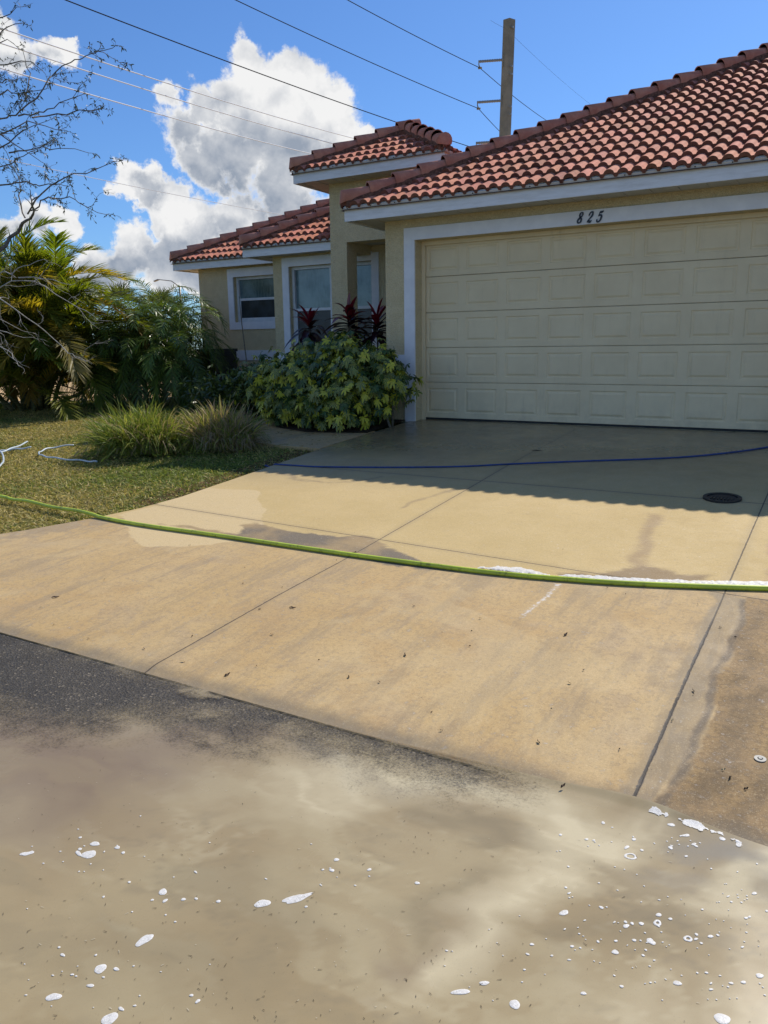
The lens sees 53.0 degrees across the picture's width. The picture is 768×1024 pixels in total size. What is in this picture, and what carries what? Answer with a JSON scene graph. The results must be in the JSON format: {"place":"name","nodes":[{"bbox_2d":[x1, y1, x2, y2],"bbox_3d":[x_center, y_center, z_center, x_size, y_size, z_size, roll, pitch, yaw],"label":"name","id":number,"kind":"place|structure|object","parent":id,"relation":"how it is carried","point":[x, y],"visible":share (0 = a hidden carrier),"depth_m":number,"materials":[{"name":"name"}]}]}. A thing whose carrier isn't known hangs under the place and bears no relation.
{"place":"outdoors","nodes":[
{"label":"outdoors","id":0,"kind":"place"},
{"bbox_2d":[0,158,282,214],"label":"power line","id":1,"kind":"object","parent":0,"point":[139,187],"visible":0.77,"depth_m":46.60,"materials":[{"name":"white"}]},
{"bbox_2d":[0,67,310,153],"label":"power line","id":2,"kind":"object","parent":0,"point":[146,110],"visible":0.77,"depth_m":30.18,"materials":[{"name":"white"}]},
{"bbox_2d":[0,43,332,143],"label":"power line","id":3,"kind":"object","parent":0,"point":[156,92],"visible":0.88,"depth_m":30.53,"materials":[{"name":"white"}]},
{"bbox_2d":[0,27,353,138],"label":"power line","id":4,"kind":"object","parent":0,"point":[162,81],"visible":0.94,"depth_m":30.80,"materials":[{"name":"white"}]},
{"bbox_2d":[0,634,535,789],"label":"road","id":5,"kind":"structure","parent":0,"point":[44,684],"depth_m":3.46,"materials":[{"name":"grey asphalt"}]},
{"bbox_2d":[247,416,374,450],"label":"walkway","id":6,"kind":"structure","parent":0,"point":[282,438],"depth_m":9.96,"materials":[{"name":"concrete"}]},
{"bbox_2d":[0,351,761,533],"bbox_3d":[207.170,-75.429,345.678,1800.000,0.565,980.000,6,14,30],"label":"ground","id":7,"kind":"structure","parent":0,"point":[139,475],"depth_m":8.62,"materials":[{"name":"green plant"}]},
{"bbox_2d":[2,441,27,452],"bbox_3d":[-5.009,-0.826,10.168,0.142,0.105,1.040,2,13,14],"label":"pale hose","id":8,"kind":"object","parent":7,"relation":"on","point":[15,446],"visible":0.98,"depth_m":10.33,"materials":[{"name":"white rubber"}]},
{"bbox_2d":[0,446,30,450],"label":"pale hose","id":9,"kind":"object","parent":7,"relation":"on","point":[17,448],"visible":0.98,"depth_m":10.18,"materials":[{"name":"white rubber"}]},
{"bbox_2d":[0,226,86,353],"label":"areca palm","id":10,"kind":"object","parent":7,"relation":"on","point":[2,232],"visible":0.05,"depth_m":15.25,"materials":[{"name":"plant"}]},
{"bbox_2d":[0,0,134,370],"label":"bare tree","id":11,"kind":"object","parent":7,"relation":"on","point":[22,223],"visible":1,"depth_m":8.80,"materials":[{"name":"brown plant"}]},
{"bbox_2d":[38,444,97,462],"bbox_3d":[-3.966,-0.714,9.544,0.492,0.083,1.479,-8,14,-31],"label":"pale hose","id":12,"kind":"object","parent":7,"relation":"on","point":[39,452],"visible":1,"depth_m":9.50,"materials":[{"name":"white rubber"}]},
{"bbox_2d":[0,216,169,421],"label":"areca palm","id":13,"kind":"object","parent":7,"relation":"on","point":[34,383],"visible":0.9,"depth_m":13.65,"materials":[{"name":"plant"}]},
{"bbox_2d":[90,281,150,323],"bbox_3d":[-10.510,-7.318,30.776,3.216,3.784,3.240,6,14,30],"label":"fan palm","id":14,"kind":"object","parent":7,"relation":"on","point":[115,288],"visible":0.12,"depth_m":30.08,"materials":[{"name":"plant"}]},
{"bbox_2d":[59,393,216,461],"bbox_3d":[-3.045,-1.145,9.709,2.002,0.750,1.905,6,14,30],"label":"grass clump","id":15,"kind":"object","parent":7,"relation":"on","point":[138,433],"visible":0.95,"depth_m":9.36,"materials":[{"name":"green plant"}]},
{"bbox_2d":[55,278,239,408],"bbox_3d":[-4.646,-3.139,15.029,4.045,2.748,3.178,6,14,30],"label":"date palm","id":16,"kind":"object","parent":7,"relation":"on","point":[175,355],"visible":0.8,"depth_m":14.28,"materials":[{"name":"plant"}]},
{"bbox_2d":[142,285,185,318],"bbox_3d":[-10.156,-8.299,35.091,3.219,3.882,3.244,6,14,30],"label":"fan palm","id":17,"kind":"object","parent":7,"relation":"on","point":[158,291],"visible":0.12,"depth_m":34.53,"materials":[{"name":"plant"}]},
{"bbox_2d":[154,279,180,296],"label":"street lamp","id":18,"kind":"object","parent":7,"relation":"on","point":[171,281],"visible":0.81,"depth_m":79.03,"materials":[{"name":"grey metal"}]},
{"bbox_2d":[171,348,237,400],"bbox_3d":[-3.750,-2.897,16.295,1.200,1.090,0.950,6,14,30],"label":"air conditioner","id":19,"kind":"object","parent":7,"relation":"on","point":[228,353],"visible":0.1,"depth_m":15.97,"materials":[{"name":"metal"}]},
{"bbox_2d":[166,394,274,454],"bbox_3d":[-2.103,-1.147,9.696,1.699,0.656,1.760,6,14,30],"label":"grass clump","id":20,"kind":"object","parent":7,"relation":"on","point":[212,422],"visible":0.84,"depth_m":9.45,"materials":[{"name":"green plant"}]},
{"bbox_2d":[172,358,271,417],"bbox_3d":[-2.444,-1.975,12.608,2.409,1.087,1.402,6,14,30],"label":"leafy shrub","id":21,"kind":"object","parent":7,"relation":"on","point":[212,389],"visible":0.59,"depth_m":12.32,"materials":[{"name":"green plant"}]},
{"bbox_2d":[187,421,264,452],"bbox_3d":[-1.874,-0.978,9.542,0.888,0.399,0.934,2,12,14],"label":"grass clump","id":22,"kind":"object","parent":7,"relation":"on","point":[237,445],"visible":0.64,"depth_m":9.37,"materials":[{"name":"green plant"}]},
{"bbox_2d":[239,298,247,366],"bbox_3d":[-2.519,-2.870,13.931,0.144,2.001,0.024,6,14,30],"label":"bare shoot","id":23,"kind":"object","parent":7,"relation":"on","point":[243,334],"visible":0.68,"depth_m":13.87,"materials":[{"name":"brown plant"}]},
{"bbox_2d":[276,414,404,431],"bbox_3d":[-0.475,-1.375,11.523,1.880,0.086,2.550,6,14,30],"label":"planting bed","id":24,"kind":"object","parent":7,"relation":"on","point":[382,424],"visible":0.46,"depth_m":10.65,"materials":[{"name":"brown soil"}]},
{"bbox_2d":[225,331,339,427],"bbox_3d":[-1.398,-1.990,11.516,2.414,1.384,1.702,6,14,30],"label":"schefflera shrub","id":25,"kind":"object","parent":24,"relation":"on","point":[278,383],"visible":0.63,"depth_m":11.08,"materials":[{"name":"green plant"}]},
{"bbox_2d":[284,305,326,352],"bbox_3d":[-1.152,-2.439,12.364,0.851,1.744,0.991,6,14,30],"label":"cordyline","id":26,"kind":"object","parent":24,"relation":"on","point":[309,321],"visible":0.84,"depth_m":12.18,"materials":[{"name":"red plant"}]},
{"bbox_2d":[323,293,376,343],"bbox_3d":[-0.516,-2.420,11.893,0.881,1.888,0.795,-2,12,-6],"label":"cordyline","id":27,"kind":"object","parent":24,"relation":"on","point":[351,313],"visible":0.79,"depth_m":11.72,"materials":[{"name":"red plant"}]},
{"bbox_2d":[295,330,423,432],"bbox_3d":[-0.524,-1.817,10.691,1.978,1.430,1.491,14,19,49],"label":"schefflera shrub","id":28,"kind":"object","parent":24,"relation":"on","point":[357,388],"visible":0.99,"depth_m":10.35,"materials":[{"name":"green plant"}]},
{"bbox_2d":[349,297,385,349],"bbox_3d":[-0.116,-2.346,11.747,0.802,1.794,0.917,6,14,30],"label":"cordyline","id":29,"kind":"object","parent":24,"relation":"on","point":[377,318],"visible":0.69,"depth_m":11.59,"materials":[{"name":"red plant"}]},
{"bbox_2d":[169,43,767,432],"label":"house","id":30,"kind":"structure","parent":7,"relation":"on","point":[602,264],"depth_m":10.04,"materials":[{"name":"concrete"}]},
{"bbox_2d":[227,266,274,329],"bbox_3d":[-2.556,-4.488,16.161,1.710,1.252,0.183,6,14,30],"label":"window","id":31,"kind":"structure","parent":30,"relation":"in","point":[255,292],"depth_m":16.31,"materials":[{"name":"plastic"}]},
{"bbox_2d":[281,251,379,353],"bbox_3d":[-0.961,-3.773,14.260,2.127,1.890,0.183,6,14,30],"label":"window","id":32,"kind":"structure","parent":30,"relation":"in","point":[311,285],"depth_m":14.46,"materials":[{"name":"glass"}]},
{"bbox_2d":[357,261,371,349],"bbox_3d":[-0.536,-3.734,14.076,0.905,1.580,0.078,6,14,30],"label":"window","id":33,"kind":"structure","parent":30,"relation":"in","point":[364,292],"depth_m":13.93,"materials":[{"name":"glass"}]},
{"bbox_2d":[422,211,767,432],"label":"garage door","id":34,"kind":"structure","parent":30,"relation":"in","point":[663,324],"depth_m":9.69,"materials":[{"name":"paint"}]},
{"bbox_2d":[476,18,514,144],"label":"utility pole","id":35,"kind":"object","parent":7,"relation":"on","point":[505,99],"visible":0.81,"depth_m":43.85,"materials":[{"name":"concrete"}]},
{"bbox_2d":[65,0,466,145],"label":"power line","id":36,"kind":"object","parent":35,"relation":"attached to","point":[227,61],"visible":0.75,"depth_m":32.40,"materials":[{"name":"grey metal"}]},
{"bbox_2d":[236,0,498,130],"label":"power line","id":37,"kind":"object","parent":35,"relation":"attached to","point":[360,57],"visible":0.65,"depth_m":38.03,"materials":[{"name":"grey metal"}]},
{"bbox_2d":[348,0,544,119],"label":"power line","id":38,"kind":"object","parent":35,"relation":"attached to","point":[437,47],"visible":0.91,"depth_m":41.56,"materials":[{"name":"grey metal"}]},
{"bbox_2d":[0,419,767,845],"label":"driveway","id":39,"kind":"structure","parent":0,"point":[600,695],"depth_m":4.57,"materials":[{"name":"concrete"}]},
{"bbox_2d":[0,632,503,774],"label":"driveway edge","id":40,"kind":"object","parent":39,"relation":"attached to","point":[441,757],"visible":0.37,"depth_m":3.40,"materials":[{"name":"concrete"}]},
{"bbox_2d":[0,495,767,590],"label":"green hose","id":41,"kind":"object","parent":39,"relation":"on","point":[563,578],"visible":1,"depth_m":5.07,"materials":[{"name":"green rubber"}]},
{"bbox_2d":[478,566,549,574],"bbox_3d":[0.841,0.370,4.940,0.477,0.016,0.113,6,14,27],"label":"foam line","id":42,"kind":"object","parent":39,"relation":"on","point":[517,569],"visible":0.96,"depth_m":4.93,"materials":[{"name":"white liquid"}]},
{"bbox_2d":[264,446,767,467],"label":"blue hose","id":43,"kind":"object","parent":39,"relation":"on","point":[516,463],"visible":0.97,"depth_m":7.86,"materials":[{"name":"blue rubber"}]},
{"bbox_2d":[559,574,767,585],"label":"foam line","id":44,"kind":"object","parent":39,"relation":"on","point":[733,582],"visible":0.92,"depth_m":4.61,"materials":[{"name":"white liquid"}]},
{"bbox_2d":[703,492,741,503],"bbox_3d":[2.763,-0.116,6.286,0.296,0.038,0.296,6,14,30],"label":"utility cover","id":45,"kind":"object","parent":39,"relation":"on","point":[721,497],"visible":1,"depth_m":6.28,"materials":[{"name":"metal"}]},
{"bbox_2d":[754,755,766,762],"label":"survey marker","id":46,"kind":"object","parent":39,"relation":"on","point":[760,758],"visible":1,"depth_m":2.87,"materials":[{"name":"metal"}]},
{"bbox_2d":[0,666,767,1023],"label":"water","id":47,"kind":"structure","parent":0,"point":[490,854],"depth_m":2.26,"materials":[{"name":"brown liquid"}]},
{"bbox_2d":[19,851,33,855],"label":"foam patch","id":48,"kind":"object","parent":47,"relation":"on","point":[25,853],"visible":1,"depth_m":2.45,"materials":[{"name":"white liquid"}]},
{"bbox_2d":[45,993,61,1000],"bbox_3d":[-0.819,1.202,1.909,0.039,0.001,0.022,-3,12,-12],"label":"foam patch","id":49,"kind":"object","parent":47,"relation":"on","point":[54,996],"visible":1,"depth_m":1.91,"materials":[{"name":"white liquid"}]},
{"bbox_2d":[81,850,95,857],"bbox_3d":[-0.938,1.088,2.448,0.045,0.001,0.042,6,14,30],"label":"foam patch","id":50,"kind":"object","parent":47,"relation":"on","point":[89,854],"visible":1,"depth_m":2.44,"materials":[{"name":"white liquid"}]},
{"bbox_2d":[90,841,98,845],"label":"foam patch","id":51,"kind":"object","parent":47,"relation":"on","point":[95,843],"visible":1,"depth_m":2.50,"materials":[{"name":"white liquid"}]},
{"bbox_2d":[94,964,106,973],"bbox_3d":[-0.735,1.182,1.995,0.028,0.001,0.031,6,14,30],"label":"foam patch","id":52,"kind":"object","parent":47,"relation":"on","point":[101,968],"visible":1,"depth_m":1.99,"materials":[{"name":"white liquid"}]},
{"bbox_2d":[101,1012,117,1023],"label":"foam patch","id":53,"kind":"object","parent":47,"relation":"on","point":[110,1018],"visible":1,"depth_m":1.84,"materials":[{"name":"white liquid"}]},
{"bbox_2d":[135,934,153,946],"bbox_3d":[-0.650,1.161,2.088,0.028,0.001,0.054,6,14,30],"label":"foam patch","id":54,"kind":"object","parent":47,"relation":"on","point":[143,940],"visible":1,"depth_m":2.09,"materials":[{"name":"white liquid"}]},
{"bbox_2d":[159,888,166,894],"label":"foam patch","id":55,"kind":"object","parent":47,"relation":"on","point":[163,891],"visible":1,"depth_m":2.27,"materials":[{"name":"white liquid"}]},
{"bbox_2d":[254,900,270,906],"bbox_3d":[-0.351,1.129,2.222,0.048,0.001,0.029,-4,13,-15],"label":"foam patch","id":56,"kind":"object","parent":47,"relation":"on","point":[261,903],"visible":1,"depth_m":2.22,"materials":[{"name":"white liquid"}]},
{"bbox_2d":[282,892,312,903],"bbox_3d":[-0.250,1.124,2.240,0.094,0.001,0.031,-5,13,-18],"label":"foam patch","id":57,"kind":"object","parent":47,"relation":"on","point":[294,899],"visible":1,"depth_m":2.24,"materials":[{"name":"white liquid"}]},
{"bbox_2d":[2,744,759,1021],"bbox_3d":[-0.290,1.056,2.556,2.601,0.003,1.496,-1,12,1],"label":"floating debris","id":58,"kind":"object","parent":47,"relation":"on","point":[296,921],"visible":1,"depth_m":2.08,"materials":[{"name":"brown plant"}]},
{"bbox_2d":[451,989,469,993],"bbox_3d":[0.189,1.189,1.908,0.049,0.001,0.016,-2,12,-8],"label":"foam patch","id":59,"kind":"object","parent":47,"relation":"on","point":[462,991],"visible":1,"depth_m":1.91,"materials":[{"name":"white liquid"}]},
{"bbox_2d":[479,981,488,984],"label":"foam patch","id":60,"kind":"object","parent":47,"relation":"on","point":[485,982],"visible":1,"depth_m":1.93,"materials":[{"name":"white liquid"}]},
{"bbox_2d":[509,1000,519,1008],"bbox_3d":[0.318,1.196,1.871,0.026,0.001,0.027,6,14,30],"label":"foam patch","id":61,"kind":"object","parent":47,"relation":"on","point":[514,1004],"visible":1,"depth_m":1.87,"materials":[{"name":"white liquid"}]},
{"bbox_2d":[559,910,567,914],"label":"foam patch","id":62,"kind":"object","parent":47,"relation":"on","point":[563,912],"visible":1,"depth_m":2.17,"materials":[{"name":"white liquid"}]},
{"bbox_2d":[624,853,636,859],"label":"foam patch","id":63,"kind":"object","parent":47,"relation":"on","point":[626,854],"visible":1,"depth_m":2.40,"materials":[{"name":"white liquid"}]},
{"bbox_2d":[647,938,655,944],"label":"foam patch","id":64,"kind":"object","parent":47,"relation":"on","point":[650,941],"visible":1,"depth_m":2.06,"materials":[{"name":"white liquid"}]},
{"bbox_2d":[653,920,660,925],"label":"foam patch","id":65,"kind":"object","parent":47,"relation":"on","point":[655,921],"visible":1,"depth_m":2.13,"materials":[{"name":"white liquid"}]},
{"bbox_2d":[673,981,681,984],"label":"foam patch","id":66,"kind":"object","parent":47,"relation":"on","point":[677,982],"visible":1,"depth_m":1.93,"materials":[{"name":"white liquid"}]},
{"bbox_2d":[683,935,692,941],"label":"foam patch","id":67,"kind":"object","parent":47,"relation":"on","point":[685,939],"visible":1,"depth_m":2.07,"materials":[{"name":"white liquid"}]},
{"bbox_2d":[649,806,741,846],"bbox_3d":[1.031,1.036,2.550,0.301,0.010,0.046,10,16,40],"label":"foam line","id":68,"kind":"object","parent":47,"relation":"on","point":[698,825],"visible":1,"depth_m":2.56,"materials":[{"name":"white liquid"}]},
{"bbox_2d":[714,1013,730,1023],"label":"foam patch","id":69,"kind":"object","parent":47,"relation":"on","point":[720,1018],"visible":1,"depth_m":1.82,"materials":[{"name":"white liquid"}]},
{"bbox_2d":[756,973,763,977],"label":"foam patch","id":70,"kind":"object","parent":47,"relation":"on","point":[758,975],"visible":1,"depth_m":1.95,"materials":[{"name":"white liquid"}]},
{"bbox_2d":[0,0,767,348],"label":"sky","id":71,"kind":"structure","parent":0,"point":[601,50],"materials":[{"name":"blue"}]}
]}

